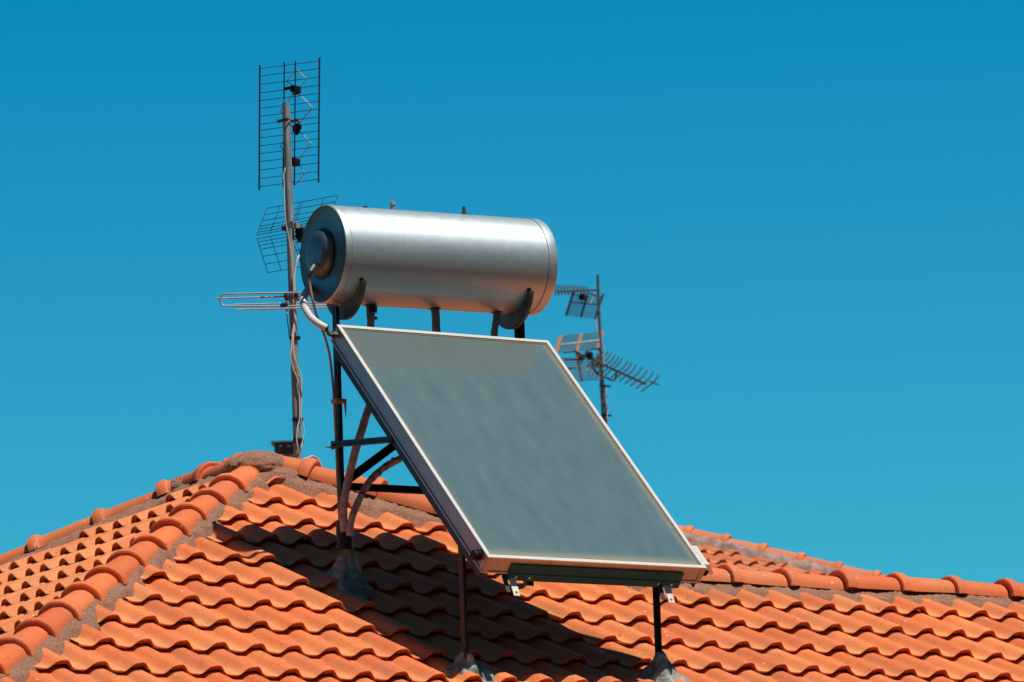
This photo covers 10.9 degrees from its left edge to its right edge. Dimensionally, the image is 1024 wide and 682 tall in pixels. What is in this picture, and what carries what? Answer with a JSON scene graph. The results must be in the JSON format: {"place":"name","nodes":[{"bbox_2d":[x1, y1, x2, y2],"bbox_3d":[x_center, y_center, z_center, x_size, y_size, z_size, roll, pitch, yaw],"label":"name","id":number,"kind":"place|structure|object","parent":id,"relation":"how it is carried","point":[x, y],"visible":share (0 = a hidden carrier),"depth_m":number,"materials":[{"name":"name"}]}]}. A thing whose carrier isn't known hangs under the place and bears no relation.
{"place":"outdoors","nodes":[
{"label":"outdoors","id":0,"kind":"place"},
{"bbox_2d":[0,450,1023,681],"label":"tiled roof","id":1,"kind":"structure","parent":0,"point":[211,572],"depth_m":28.47,"materials":[{"name":"tile"}]},
{"bbox_2d":[271,440,293,456],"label":"chimney","id":2,"kind":"object","parent":1,"relation":"on","point":[284,448],"visible":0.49,"depth_m":60.44,"materials":[{"name":"grey metal"}]},
{"bbox_2d":[280,100,303,458],"bbox_3d":[-1.251,-0.187,30.815,0.074,2.446,0.070,-5,-11,18],"label":"antenna mast","id":3,"kind":"object","parent":1,"relation":"on","point":[288,196],"visible":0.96,"depth_m":30.85,"materials":[{"name":"grey metal"}]},
{"bbox_2d":[215,291,327,313],"bbox_3d":[-1.310,-0.216,30.778,0.809,0.142,0.217,-3,-10,4],"label":"folded dipole antenna","id":4,"kind":"object","parent":3,"relation":"attached to","point":[286,298],"visible":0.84,"depth_m":30.77,"materials":[{"name":"metal"}]},
{"bbox_2d":[258,57,319,189],"bbox_3d":[-1.289,-1.257,31.043,0.478,0.758,0.176,-9,-12,35],"label":"grid antenna","id":5,"kind":"object","parent":3,"relation":"attached to","point":[295,90],"visible":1,"depth_m":31.05,"materials":[{"name":"metal"}]},
{"bbox_2d":[283,167,294,335],"bbox_3d":[-1.278,-0.506,30.825,0.056,1.003,0.008,4,-12,-32],"label":"antenna cable","id":6,"kind":"object","parent":3,"relation":"attached to","point":[288,237],"visible":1,"depth_m":30.84,"materials":[{"name":"white plastic"}]},
{"bbox_2d":[290,300,299,455],"bbox_3d":[-1.237,0.215,30.708,0.025,0.919,0.064,-10,-13,36],"label":"antenna cable","id":7,"kind":"object","parent":3,"relation":"attached to","point":[298,389],"visible":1,"depth_m":30.70,"materials":[{"name":"white plastic"}]},
{"bbox_2d":[291,249,299,336],"bbox_3d":[-1.231,-0.277,30.825,0.035,0.527,0.115,-8,-12,30],"label":"antenna cable","id":8,"kind":"object","parent":3,"relation":"attached to","point":[294,291],"visible":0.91,"depth_m":30.80,"materials":[{"name":"white plastic"}]},
{"bbox_2d":[292,341,300,417],"bbox_3d":[-1.231,0.209,30.711,0.055,0.461,0.008,4,-12,-32],"label":"antenna cable","id":9,"kind":"object","parent":3,"relation":"attached to","point":[298,376],"visible":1,"depth_m":30.72,"materials":[{"name":"white plastic"}]},
{"bbox_2d":[257,195,337,272],"bbox_3d":[-1.261,-0.628,30.955,0.528,0.384,0.190,-9,-12,35],"label":"corner reflector antenna","id":10,"kind":"object","parent":3,"relation":"attached to","point":[298,228],"visible":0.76,"depth_m":31.00,"materials":[{"name":"metal"}]},
{"bbox_2d":[293,299,303,447],"bbox_3d":[-1.223,0.185,30.721,0.061,0.860,0.008,4,-12,-32],"label":"antenna cable","id":11,"kind":"object","parent":3,"relation":"attached to","point":[301,381],"visible":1,"depth_m":30.72,"materials":[{"name":"white plastic"}]},
{"bbox_2d":[303,455,322,466],"bbox_3d":[-1.124,0.676,30.306,0.127,0.064,0.009,4,-12,-32],"label":"antenna cable","id":12,"kind":"object","parent":1,"relation":"on","point":[315,457],"visible":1,"depth_m":30.32,"materials":[{"name":"white plastic"}]},
{"bbox_2d":[300,201,712,681],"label":"solar water heater","id":13,"kind":"object","parent":1,"relation":"on","point":[514,457],"visible":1,"depth_m":28.16,"materials":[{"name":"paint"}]},
{"bbox_2d":[0,0,1023,583],"label":"sky","id":14,"kind":"structure","parent":0,"point":[803,218],"materials":[{"name":"blue"}]},
{"bbox_2d":[677,525,885,576],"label":"tiled house","id":15,"kind":"structure","parent":0,"point":[716,550],"depth_m":57.46,"materials":[{"name":"tile"}]},
{"bbox_2d":[596,274,611,423],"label":"antenna mast","id":16,"kind":"object","parent":15,"relation":"on","point":[602,385],"visible":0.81,"depth_m":57.68,"materials":[{"name":"grey metal"}]},
{"bbox_2d":[554,284,603,318],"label":"yagi antenna","id":17,"kind":"object","parent":16,"relation":"attached to","point":[583,296],"visible":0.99,"depth_m":57.69,"materials":[{"name":"grey metal"}]},
{"bbox_2d":[584,319,604,375],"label":"antenna cable","id":18,"kind":"object","parent":16,"relation":"attached to","point":[603,350],"visible":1,"depth_m":57.73,"materials":[{"name":"white plastic"}]},
{"bbox_2d":[555,331,658,391],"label":"yagi antenna","id":19,"kind":"object","parent":16,"relation":"attached to","point":[579,357],"visible":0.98,"depth_m":57.61,"materials":[{"name":"grey metal"}]},
{"bbox_2d":[606,387,607,424],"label":"antenna cable","id":20,"kind":"object","parent":16,"relation":"attached to","point":[607,405],"visible":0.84,"depth_m":57.59,"materials":[{"name":"white plastic"}]}
]}

